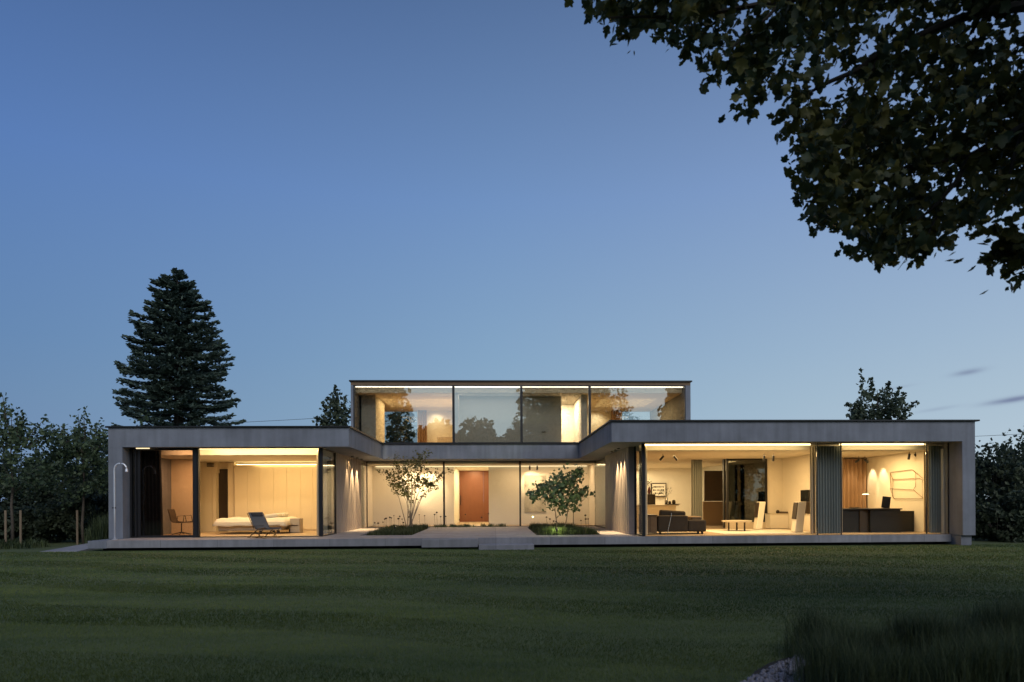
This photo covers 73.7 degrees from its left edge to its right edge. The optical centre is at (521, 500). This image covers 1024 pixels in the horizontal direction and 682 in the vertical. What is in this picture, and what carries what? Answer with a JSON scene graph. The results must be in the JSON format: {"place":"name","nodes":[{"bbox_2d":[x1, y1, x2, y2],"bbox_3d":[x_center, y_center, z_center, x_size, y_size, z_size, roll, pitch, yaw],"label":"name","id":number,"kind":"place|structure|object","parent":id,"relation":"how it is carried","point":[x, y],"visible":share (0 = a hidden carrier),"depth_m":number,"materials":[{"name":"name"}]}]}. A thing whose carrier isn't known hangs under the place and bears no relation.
{"place":"outdoors","nodes":[
{"label":"outdoors","id":0,"kind":"place"},
{"bbox_2d":[0,538,51,548],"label":"border grass","id":1,"kind":"structure","parent":0,"point":[17,544],"depth_m":21.55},
{"bbox_2d":[41,543,95,551],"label":"path","id":2,"kind":"structure","parent":0,"point":[81,547],"depth_m":20.22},
{"bbox_2d":[364,524,427,534],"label":"sedge grass","id":3,"kind":"structure","parent":0,"point":[400,530],"depth_m":23.55,"materials":[{"name":"plant"}]},
{"bbox_2d":[437,437,451,441],"bbox_3d":[-3.626,-2.692,32.485,0.742,0.699,0.200,0,0,-2],"label":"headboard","id":4,"kind":"object","parent":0,"point":[444,439],"visible":0.24,"depth_m":32.38,"materials":[{"name":"beige"}]},
{"bbox_2d":[413,523,506,526],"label":"strip grass","id":5,"kind":"structure","parent":0,"point":[469,525],"depth_m":28.81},
{"bbox_2d":[0,502,1023,681],"bbox_3d":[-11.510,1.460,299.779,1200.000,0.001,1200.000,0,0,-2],"label":"lawn","id":6,"kind":"structure","parent":0,"point":[65,543],"depth_m":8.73,"materials":[{"name":"plant"}]},
{"bbox_2d":[4,510,6,541],"bbox_3d":[-16.388,0.940,21.687,0.065,1.291,0.065,0,0,20],"label":"tree stake","id":7,"kind":"object","parent":6,"relation":"on","point":[5,524],"visible":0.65,"depth_m":21.66,"materials":[{"name":"brown wood"}]},
{"bbox_2d":[0,450,31,507],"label":"shrub","id":8,"kind":"object","parent":6,"relation":"on","point":[7,503],"visible":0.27,"depth_m":26.34,"materials":[{"name":"green plant"}]},
{"bbox_2d":[0,505,36,541],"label":"shrub","id":9,"kind":"object","parent":6,"relation":"on","point":[16,513],"visible":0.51,"depth_m":23.33,"materials":[{"name":"green plant"}]},
{"bbox_2d":[19,510,21,542],"bbox_3d":[-15.924,0.939,21.704,0.065,1.288,0.065,0,0,20],"label":"tree stake","id":10,"kind":"object","parent":6,"relation":"on","point":[20,525],"visible":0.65,"depth_m":21.68,"materials":[{"name":"brown wood"}]},
{"bbox_2d":[0,452,64,523],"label":"shrub","id":11,"kind":"object","parent":6,"relation":"on","point":[32,503],"visible":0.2,"depth_m":26.23,"materials":[{"name":"green plant"}]},
{"bbox_2d":[0,392,75,540],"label":"young tree","id":12,"kind":"object","parent":6,"relation":"on","point":[16,433],"visible":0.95,"depth_m":21.97,"materials":[{"name":"green plant"}]},
{"bbox_2d":[1,454,84,519],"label":"background tree","id":13,"kind":"object","parent":6,"relation":"on","point":[31,483],"visible":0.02,"depth_m":40.19,"materials":[{"name":"green plant"}]},
{"bbox_2d":[10,498,85,542],"bbox_3d":[-16.701,0.726,24.142,2.247,1.640,2.466,0,0,-37],"label":"shrub","id":14,"kind":"object","parent":6,"relation":"on","point":[36,529],"visible":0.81,"depth_m":23.56,"materials":[{"name":"green plant"}]},
{"bbox_2d":[18,438,95,537],"bbox_3d":[-18.779,-0.552,27.838,2.766,4.218,2.728,0,0,20],"label":"shrub","id":15,"kind":"object","parent":6,"relation":"on","point":[50,493],"visible":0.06,"depth_m":27.20,"materials":[{"name":"green plant"}]},
{"bbox_2d":[37,406,108,543],"bbox_3d":[-15.097,-0.875,23.323,2.659,4.716,2.508,0,0,-2],"label":"young tree","id":16,"kind":"object","parent":6,"relation":"on","point":[79,448],"visible":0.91,"depth_m":23.23,"materials":[{"name":"green plant"}]},
{"bbox_2d":[76,510,78,544],"bbox_3d":[-15.120,0.948,23.236,0.065,1.263,0.065,0,0,20],"label":"tree stake","id":17,"kind":"object","parent":6,"relation":"on","point":[77,538],"visible":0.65,"depth_m":23.21,"materials":[{"name":"brown wood"}]},
{"bbox_2d":[56,440,108,524],"bbox_3d":[-16.944,-0.528,26.820,2.353,4.145,2.612,0,0,-2],"label":"shrub","id":18,"kind":"object","parent":6,"relation":"on","point":[95,490],"visible":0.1,"depth_m":26.43,"materials":[{"name":"green plant"}]},
{"bbox_2d":[59,492,108,541],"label":"shrub","id":19,"kind":"object","parent":6,"relation":"on","point":[101,505],"visible":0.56,"depth_m":24.01,"materials":[{"name":"green plant"}]},
{"bbox_2d":[78,512,108,543],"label":"wild grass","id":20,"kind":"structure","parent":6,"relation":"on","point":[100,529],"depth_m":22.04,"materials":[{"name":"plant"}]},
{"bbox_2d":[101,267,246,451],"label":"fir tree","id":21,"kind":"object","parent":6,"relation":"on","point":[175,372],"visible":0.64,"depth_m":49.70,"materials":[{"name":"green plant"}]},
{"bbox_2d":[312,384,350,425],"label":"background tree","id":22,"kind":"object","parent":6,"relation":"on","point":[337,409],"visible":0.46,"depth_m":43.25,"materials":[{"name":"green plant"}]},
{"bbox_2d":[385,412,415,441],"bbox_3d":[-6.756,-1.947,37.758,1.780,6.778,1.604,0,0,-27],"label":"tree","id":23,"kind":"object","parent":6,"relation":"on","point":[391,435],"visible":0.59,"depth_m":37.46,"materials":[{"name":"green plant"}]},
{"bbox_2d":[479,543,533,549],"bbox_3d":[-0.444,1.346,19.949,1.587,0.170,0.704,0,0,-2],"label":"terrace step","id":24,"kind":"object","parent":6,"relation":"on","point":[514,546],"visible":0.84,"depth_m":19.61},
{"bbox_2d":[103,542,933,550],"bbox_3d":[-0.081,1.454,28.348,25.200,0.291,15.340,0,0,-2],"label":"terrace base","id":25,"kind":"object","parent":6,"relation":"on","point":[571,545],"depth_m":20.73,"materials":[{"name":"black concrete"}]},
{"bbox_2d":[88,539,111,548],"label":"terrace slab","id":26,"kind":"structure","parent":25,"relation":"on","point":[97,544],"depth_m":19.85,"materials":[{"name":"concrete"}]},
{"bbox_2d":[112,463,127,539],"bbox_3d":[-12.030,-0.001,20.453,0.482,2.306,0.160,0,0,-2],"label":"outdoor shower","id":27,"kind":"object","parent":26,"relation":"on","point":[126,470],"visible":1,"depth_m":20.43,"materials":[{"name":"silver metal"}]},
{"bbox_2d":[107,527,950,547],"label":"terrace","id":28,"kind":"structure","parent":25,"relation":"on","point":[533,540],"depth_m":20.36,"materials":[{"name":"concrete"}]},
{"bbox_2d":[421,538,477,547],"bbox_3d":[-2.100,1.231,20.062,1.635,0.238,0.356,0,0,-2],"label":"terrace step","id":29,"kind":"object","parent":28,"relation":"attached to","point":[456,542],"visible":1,"depth_m":19.89,"materials":[{"name":"concrete"}]},
{"bbox_2d":[105,380,979,544],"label":"house","id":30,"kind":"structure","parent":6,"relation":"on","point":[504,434],"depth_m":25.68,"materials":[{"name":"concrete"}]},
{"bbox_2d":[130,448,137,537],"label":"window","id":31,"kind":"structure","parent":30,"relation":"in","point":[133,451],"depth_m":21.22,"materials":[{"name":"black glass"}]},
{"bbox_2d":[142,450,162,535],"bbox_3d":[-11.757,-0.239,21.570,0.822,2.720,0.141,0,0,-2],"label":"curtain","id":32,"kind":"object","parent":30,"relation":"hanging from","point":[152,516],"visible":0.63,"depth_m":21.56,"materials":[{"name":"grey fabric"}]},
{"bbox_2d":[137,448,192,537],"bbox_3d":[-11.069,-0.255,21.341,1.793,2.786,0.090,0,0,-2],"label":"window","id":33,"kind":"structure","parent":30,"relation":"in","point":[139,451],"depth_m":21.28,"materials":[{"name":"black glass"}]},
{"bbox_2d":[168,509,192,534],"bbox_3d":[-11.414,0.699,22.878,0.680,0.849,0.595,0,0,-2],"label":"office chair","id":34,"kind":"object","parent":30,"relation":"on","point":[173,516],"visible":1,"depth_m":22.85,"materials":[{"name":"leather"}]},
{"bbox_2d":[219,469,227,518],"bbox_3d":[-11.298,-0.036,25.915,0.484,2.350,0.060,0,0,-2],"label":"door","id":35,"kind":"structure","parent":30,"relation":"in","point":[223,473],"depth_m":25.88,"materials":[{"name":"wood"}]},
{"bbox_2d":[212,513,296,533],"bbox_3d":[-9.335,0.779,24.259,2.499,0.708,1.920,0,0,-2],"label":"bed","id":36,"kind":"object","parent":30,"relation":"on","point":[282,520],"visible":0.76,"depth_m":23.45,"materials":[{"name":"fabric"}]},
{"bbox_2d":[197,448,319,536],"bbox_3d":[-8.216,-0.269,21.400,3.774,2.788,0.090,0,0,-2],"label":"window","id":37,"kind":"structure","parent":30,"relation":"in","point":[198,449],"depth_m":21.35,"materials":[{"name":"black glass"}]},
{"bbox_2d":[290,518,302,532],"bbox_3d":[-7.978,0.868,24.191,0.344,0.514,0.440,0,0,-2],"label":"nightstand","id":38,"kind":"object","parent":30,"relation":"on","point":[296,526],"visible":0.99,"depth_m":23.99,"materials":[{"name":"beige"}]},
{"bbox_2d":[317,450,327,534],"bbox_3d":[-6.485,-0.267,22.192,0.140,2.720,0.950,0,0,-2],"label":"curtain","id":39,"kind":"object","parent":30,"relation":"hanging from","point":[325,528],"visible":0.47,"depth_m":22.29,"materials":[{"name":"fabric"}]},
{"bbox_2d":[327,456,331,533],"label":"curtain","id":40,"kind":"object","parent":30,"relation":"hanging from","point":[329,503],"visible":0.8,"depth_m":23.01,"materials":[{"name":"grey fabric"}]},
{"bbox_2d":[323,448,336,535],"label":"window","id":41,"kind":"structure","parent":30,"relation":"in","point":[335,466],"depth_m":23.28,"materials":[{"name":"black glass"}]},
{"bbox_2d":[353,385,453,442],"bbox_3d":[-4.761,-3.505,27.588,4.011,2.343,0.090,0,0,-2],"label":"window","id":42,"kind":"structure","parent":30,"relation":"in","point":[353,385],"depth_m":27.55,"materials":[{"name":"black glass"}]},
{"bbox_2d":[366,461,443,526],"bbox_3d":[-4.938,-0.285,29.032,3.272,2.792,0.090,0,0,-2],"label":"window","id":43,"kind":"structure","parent":30,"relation":"in","point":[383,461],"depth_m":29.00,"materials":[{"name":"black glass"}]},
{"bbox_2d":[418,410,426,441],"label":"curtain","id":44,"kind":"object","parent":30,"relation":"hanging from","point":[422,425],"visible":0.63,"depth_m":33.44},
{"bbox_2d":[459,471,483,521],"bbox_3d":[-2.629,-0.250,35.901,1.256,2.685,0.050,0,0,-2],"label":"door","id":45,"kind":"structure","parent":30,"relation":"in","point":[470,482],"depth_m":35.87,"materials":[{"name":"wood"}]},
{"bbox_2d":[444,461,519,526],"bbox_3d":[-1.679,-0.302,29.157,3.242,2.792,0.090,0,0,-2],"label":"window","id":46,"kind":"structure","parent":30,"relation":"in","point":[444,461],"depth_m":29.11,"materials":[{"name":"black glass"}]},
{"bbox_2d":[483,471,488,521],"bbox_3d":[-1.840,-0.254,35.951,0.316,2.685,0.050,0,0,-2],"label":"door","id":47,"kind":"structure","parent":30,"relation":"in","point":[485,473],"depth_m":35.93,"materials":[{"name":"wood"}]},
{"bbox_2d":[453,385,521,442],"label":"window","id":48,"kind":"structure","parent":30,"relation":"in","point":[453,385],"depth_m":27.67,"materials":[{"name":"black metal"}]},
{"bbox_2d":[525,475,545,511],"bbox_3d":[0.635,-0.341,31.221,0.986,1.656,0.048,0,0,-2],"label":"hall picture","id":49,"kind":"object","parent":30,"relation":"attached to","point":[538,506],"visible":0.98,"depth_m":31.19},
{"bbox_2d":[531,398,553,441],"bbox_3d":[0.892,-3.382,29.205,0.996,2.027,0.097,0,0,-2],"label":"door","id":50,"kind":"structure","parent":30,"relation":"in","point":[542,409],"depth_m":29.22,"materials":[{"name":"beige metal"}]},
{"bbox_2d":[521,385,589,442],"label":"window","id":51,"kind":"structure","parent":30,"relation":"in","point":[521,385],"depth_m":27.78,"materials":[{"name":"black metal"}]},
{"bbox_2d":[520,461,595,525],"bbox_3d":[1.571,-0.319,29.282,3.255,2.792,0.090,0,0,-2],"label":"window","id":52,"kind":"structure","parent":30,"relation":"in","point":[520,461],"depth_m":29.22,"materials":[{"name":"black metal"}]},
{"bbox_2d":[611,410,620,419],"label":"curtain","id":53,"kind":"object","parent":30,"relation":"hanging from","point":[615,414],"visible":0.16,"depth_m":33.80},
{"bbox_2d":[634,447,641,535],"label":"window","id":54,"kind":"structure","parent":30,"relation":"in","point":[635,460],"depth_m":21.64,"materials":[{"name":"black metal"}]},
{"bbox_2d":[590,385,685,432],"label":"window","id":55,"kind":"structure","parent":30,"relation":"in","point":[684,386],"depth_m":27.97,"materials":[{"name":"black metal"}]},
{"bbox_2d":[639,451,641,533],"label":"curtain","id":56,"kind":"object","parent":30,"relation":"hanging from","point":[640,507],"visible":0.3,"depth_m":21.45,"materials":[{"name":"grey fabric"}]},
{"bbox_2d":[645,446,647,534],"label":"curtain","id":57,"kind":"object","parent":30,"relation":"hanging from","point":[646,521],"visible":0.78,"depth_m":20.82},
{"bbox_2d":[638,514,656,532],"bbox_3d":[4.086,0.727,22.098,0.437,0.580,0.850,0,0,-2],"label":"sideboard","id":58,"kind":"object","parent":30,"relation":"on","point":[652,523],"visible":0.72,"depth_m":21.71,"materials":[{"name":"brown"}]},
{"bbox_2d":[651,483,665,496],"bbox_3d":[6.669,-0.544,33.206,0.736,0.664,0.130,0,0,-2],"label":"framed picture","id":59,"kind":"object","parent":30,"relation":"attached to","point":[657,488],"visible":0.94,"depth_m":33.16,"materials":[{"name":"paper"}]},
{"bbox_2d":[657,510,705,533],"bbox_3d":[5.099,0.666,22.262,1.557,0.779,1.100,0,0,-2],"label":"sofa","id":60,"kind":"object","parent":30,"relation":"on","point":[680,521],"visible":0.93,"depth_m":21.73,"materials":[{"name":"fabric"}]},
{"bbox_2d":[691,460,702,519],"bbox_3d":[6.573,-0.261,25.576,0.414,2.570,0.166,0,0,-2],"label":"curtain","id":61,"kind":"object","parent":30,"relation":"hanging from","point":[696,491],"visible":0.77,"depth_m":25.56,"materials":[{"name":"fabric"}]},
{"bbox_2d":[726,459,767,521],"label":"window","id":62,"kind":"structure","parent":30,"relation":"in","point":[746,479],"depth_m":25.73,"materials":[{"name":"clear glass"}]},
{"bbox_2d":[705,529,815,533],"bbox_3d":[7.932,1.034,23.221,3.255,0.014,3.400,0,0,-2],"label":"rug","id":63,"kind":"object","parent":30,"relation":"on","point":[753,531],"visible":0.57,"depth_m":22.95,"materials":[{"name":"carpet"}]},
{"bbox_2d":[722,520,751,530],"bbox_3d":[7.474,0.858,23.704,1.008,0.370,1.009,0,0,-2],"label":"coffee table","id":64,"kind":"object","parent":63,"relation":"on","point":[736,521],"visible":0.94,"depth_m":23.56,"materials":[{"name":"wood"}]},
{"bbox_2d":[753,502,765,529],"bbox_3d":[8.542,0.533,24.546,0.372,1.010,0.360,0,0,-2],"label":"loudspeaker","id":65,"kind":"object","parent":63,"relation":"on","point":[759,514],"visible":0.98,"depth_m":24.39,"materials":[{"name":"beige paint"}]},
{"bbox_2d":[791,502,805,532],"bbox_3d":[9.027,0.530,22.263,0.405,1.010,0.360,0,0,-2],"label":"loudspeaker","id":66,"kind":"object","parent":63,"relation":"on","point":[798,513],"visible":0.98,"depth_m":22.11,"materials":[{"name":"beige paint"}]},
{"bbox_2d":[710,443,817,535],"bbox_3d":[6.355,-0.346,20.679,5.291,2.790,0.040,0,0,-2],"label":"window","id":67,"kind":"structure","parent":30,"relation":"in","point":[731,443],"depth_m":20.74,"materials":[{"name":"black metal"}]},
{"bbox_2d":[765,513,788,528],"bbox_3d":[9.526,0.741,25.479,0.698,0.555,0.530,0,0,-2],"label":"console","id":68,"kind":"object","parent":30,"relation":"on","point":[776,520],"visible":1,"depth_m":25.24,"materials":[{"name":"beige paint"}]},
{"bbox_2d":[800,490,809,500],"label":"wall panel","id":69,"kind":"structure","parent":30,"relation":"attached to","point":[805,495],"depth_m":23.76,"materials":[{"name":"black"}]},
{"bbox_2d":[810,446,814,533],"bbox_3d":[9.075,-0.344,21.269,0.162,2.710,0.087,0,0,-2],"label":"curtain","id":70,"kind":"object","parent":30,"relation":"hanging from","point":[812,489],"visible":1,"depth_m":21.26,"materials":[{"name":"fabric"}]},
{"bbox_2d":[815,446,839,533],"bbox_3d":[9.488,-0.346,21.136,0.775,2.710,0.084,0,0,-2],"label":"curtain","id":71,"kind":"object","parent":30,"relation":"hanging from","point":[828,489],"visible":0.97,"depth_m":21.13,"materials":[{"name":"fabric"}]},
{"bbox_2d":[817,443,841,534],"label":"window","id":72,"kind":"structure","parent":30,"relation":"in","point":[817,443],"depth_m":20.79,"materials":[{"name":"black glass"}]},
{"bbox_2d":[842,459,865,507],"bbox_3d":[11.933,-0.289,25.383,1.800,2.570,0.142,0,0,-2],"label":"curtain","id":73,"kind":"object","parent":30,"relation":"hanging from","point":[853,481],"visible":0.3,"depth_m":25.39,"materials":[{"name":"fabric"}]},
{"bbox_2d":[842,508,901,531],"bbox_3d":[11.291,0.634,22.690,2.217,0.779,1.120,0,0,-2],"label":"desk","id":74,"kind":"object","parent":30,"relation":"on","point":[871,519],"visible":0.7,"depth_m":22.27,"materials":[{"name":"wood"}]},
{"bbox_2d":[881,496,890,507],"bbox_3d":[12.113,0.040,22.716,0.267,0.405,0.232,0,0,-2],"label":"monitor","id":75,"kind":"object","parent":74,"relation":"on","point":[886,500],"visible":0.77,"depth_m":22.67,"materials":[{"name":"black"}]},
{"bbox_2d":[841,443,926,534],"bbox_3d":[11.071,-0.371,20.860,2.661,2.790,0.040,0,0,-2],"label":"window","id":76,"kind":"structure","parent":30,"relation":"in","point":[841,443],"depth_m":20.85,"materials":[{"name":"black glass"}]},
{"bbox_2d":[890,470,922,498],"bbox_3d":[12.944,-0.557,22.990,0.018,0.979,1.839,0,0,-2],"label":"wall art","id":77,"kind":"object","parent":30,"relation":"attached to","point":[915,478],"depth_m":22.92,"materials":[{"name":"gold metal"}]},
{"bbox_2d":[901,511,913,531],"bbox_3d":[12.695,0.674,22.904,0.618,0.684,0.620,0,0,-2],"label":"cabinet","id":78,"kind":"object","parent":30,"relation":"on","point":[907,521],"visible":0.48,"depth_m":22.61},
{"bbox_2d":[924,451,928,531],"bbox_3d":[12.897,-0.294,21.716,0.178,2.570,0.112,0,0,-2],"label":"curtain","id":79,"kind":"object","parent":30,"relation":"hanging from","point":[927,494],"visible":0.53,"depth_m":21.71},
{"bbox_2d":[928,446,940,532],"bbox_3d":[12.960,-0.365,21.269,0.545,2.710,0.084,0,0,-2],"label":"curtain","id":80,"kind":"object","parent":30,"relation":"hanging from","point":[934,452],"visible":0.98,"depth_m":21.26,"materials":[{"name":"fabric"}]},
{"bbox_2d":[926,443,948,533],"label":"window","id":81,"kind":"structure","parent":30,"relation":"in","point":[926,443],"depth_m":20.92,"materials":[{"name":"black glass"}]},
{"bbox_2d":[564,0,1023,294],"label":"maple tree","id":82,"kind":"object","parent":6,"relation":"on","point":[864,126],"visible":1,"depth_m":6.38,"materials":[{"name":"green plant"}]},
{"bbox_2d":[752,656,929,681],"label":"planting bed","id":83,"kind":"object","parent":6,"relation":"on","point":[758,671],"visible":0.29,"depth_m":5.67,"materials":[{"name":"soil"}]},
{"bbox_2d":[761,598,863,659],"bbox_3d":[2.610,1.127,6.080,0.864,0.517,0.825,0,0,35],"label":"grass clump","id":84,"kind":"object","parent":83,"relation":"on","point":[806,622],"visible":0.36,"depth_m":6.05,"materials":[{"name":"plant"}]},
{"bbox_2d":[775,621,886,681],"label":"grass clump","id":85,"kind":"object","parent":83,"relation":"on","point":[807,669],"visible":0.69,"depth_m":4.99,"materials":[{"name":"plant"}]},
{"bbox_2d":[791,611,889,665],"bbox_3d":[2.684,1.163,5.745,0.766,0.443,0.805,0,0,-33],"label":"grass clump","id":86,"kind":"object","parent":83,"relation":"on","point":[842,627],"visible":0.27,"depth_m":5.71,"materials":[{"name":"plant"}]},
{"bbox_2d":[794,643,926,681],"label":"grass clump","id":87,"kind":"object","parent":83,"relation":"on","point":[856,672],"visible":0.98,"depth_m":4.74,"materials":[{"name":"plant"}]},
{"bbox_2d":[852,620,920,661],"bbox_3d":[3.081,1.217,5.950,0.739,0.331,0.873,0,0,38],"label":"grass clump","id":88,"kind":"object","parent":83,"relation":"on","point":[893,638],"visible":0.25,"depth_m":5.92,"materials":[{"name":"plant"}]},
{"bbox_2d":[867,605,961,654],"bbox_3d":[3.491,1.155,6.123,0.860,0.451,0.736,0,0,-36],"label":"grass clump","id":89,"kind":"object","parent":83,"relation":"on","point":[894,623],"visible":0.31,"depth_m":6.08,"materials":[{"name":"plant"}]},
{"bbox_2d":[896,604,990,660],"bbox_3d":[3.625,1.129,5.887,0.783,0.502,0.834,0,0,-24],"label":"grass clump","id":90,"kind":"object","parent":83,"relation":"on","point":[936,631],"visible":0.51,"depth_m":5.85,"materials":[{"name":"plant"}]},
{"bbox_2d":[932,615,1006,652],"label":"grass clump","id":91,"kind":"object","parent":83,"relation":"on","point":[969,629],"visible":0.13,"depth_m":6.16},
{"bbox_2d":[935,594,1023,647],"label":"grass clump","id":92,"kind":"object","parent":83,"relation":"on","point":[994,621],"visible":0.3,"depth_m":6.33,"materials":[{"name":"plant"}]},
{"bbox_2d":[977,587,1023,638],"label":"grass clump","id":93,"kind":"object","parent":83,"relation":"on","point":[1014,605],"visible":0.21,"depth_m":6.51,"materials":[{"name":"plant"}]},
{"bbox_2d":[844,368,919,419],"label":"background tree","id":94,"kind":"object","parent":6,"relation":"on","point":[888,408],"visible":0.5,"depth_m":46.66,"materials":[{"name":"green plant"}]},
{"bbox_2d":[975,444,996,503],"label":"shrub","id":95,"kind":"object","parent":6,"relation":"on","point":[977,455],"visible":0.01,"depth_m":27.16,"materials":[{"name":"green plant"}]},
{"bbox_2d":[972,502,1023,542],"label":"shrub","id":96,"kind":"object","parent":6,"relation":"on","point":[986,515],"visible":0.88,"depth_m":22.02,"materials":[{"name":"green plant"}]},
{"bbox_2d":[975,437,1023,537],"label":"shrub","id":97,"kind":"object","parent":6,"relation":"on","point":[987,474],"visible":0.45,"depth_m":23.77,"materials":[{"name":"green plant"}]},
{"bbox_2d":[980,432,1023,503],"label":"shrub","id":98,"kind":"object","parent":6,"relation":"on","point":[1007,451],"visible":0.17,"depth_m":25.34,"materials":[{"name":"green plant"}]},
{"bbox_2d":[992,487,1023,541],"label":"shrub","id":99,"kind":"object","parent":6,"relation":"on","point":[1010,501],"visible":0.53,"depth_m":22.20,"materials":[{"name":"green plant"}]},
{"bbox_2d":[1009,439,1023,487],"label":"shrub","id":100,"kind":"object","parent":6,"relation":"on","point":[1021,444],"visible":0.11,"depth_m":24.40,"materials":[{"name":"green plant"}]},
{"bbox_2d":[0,0,1023,501],"label":"sky","id":101,"kind":"structure","parent":0,"point":[353,189],"materials":[{"name":"blue"}]},
{"bbox_2d":[107,526,936,540],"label":"terrace paving","id":102,"kind":"structure","parent":0,"point":[487,532],"depth_m":21.73,"materials":[{"name":"concrete"}]},
{"bbox_2d":[246,512,281,538],"bbox_3d":[-7.896,0.742,20.957,1.065,0.797,0.585,0,0,36],"label":"lounge chair","id":103,"kind":"object","parent":102,"relation":"on","point":[259,521],"visible":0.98,"depth_m":21.04,"materials":[{"name":"fabric"}]},
{"bbox_2d":[528,521,600,534],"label":"sedge grass","id":104,"kind":"structure","parent":0,"point":[549,529],"depth_m":22.54,"materials":[{"name":"plant"}]},
{"bbox_2d":[637,504,678,526],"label":"kitchen island","id":105,"kind":"structure","parent":0,"point":[654,509],"depth_m":27.22,"materials":[{"name":"wood"}]},
{"bbox_2d":[647,494,654,504],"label":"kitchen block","id":106,"kind":"structure","parent":105,"relation":"on","point":[650,499],"depth_m":28.73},
{"bbox_2d":[740,653,809,681],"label":"gravel","id":107,"kind":"structure","parent":0,"point":[767,676],"depth_m":5.37,"materials":[{"name":"gravel"}]},
{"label":"planting bed","id":108,"kind":"structure","parent":0,"visible":0},
{"bbox_2d":[525,462,595,526],"bbox_3d":[1.405,-0.139,25.092,2.552,2.575,1.717,0,0,-2],"label":"broadleaf tree","id":109,"kind":"object","parent":108,"relation":"on","point":[563,483],"visible":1,"depth_m":24.90,"materials":[{"name":"green plant"}]},
{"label":"planting bed","id":110,"kind":"structure","parent":0,"visible":0},
{"bbox_2d":[376,448,453,527],"bbox_3d":[-4.177,-0.386,25.968,2.913,3.130,1.777,0,0,29],"label":"multistem maple","id":111,"kind":"object","parent":110,"relation":"on","point":[403,483],"visible":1,"depth_m":25.95,"materials":[{"name":"green plant"}]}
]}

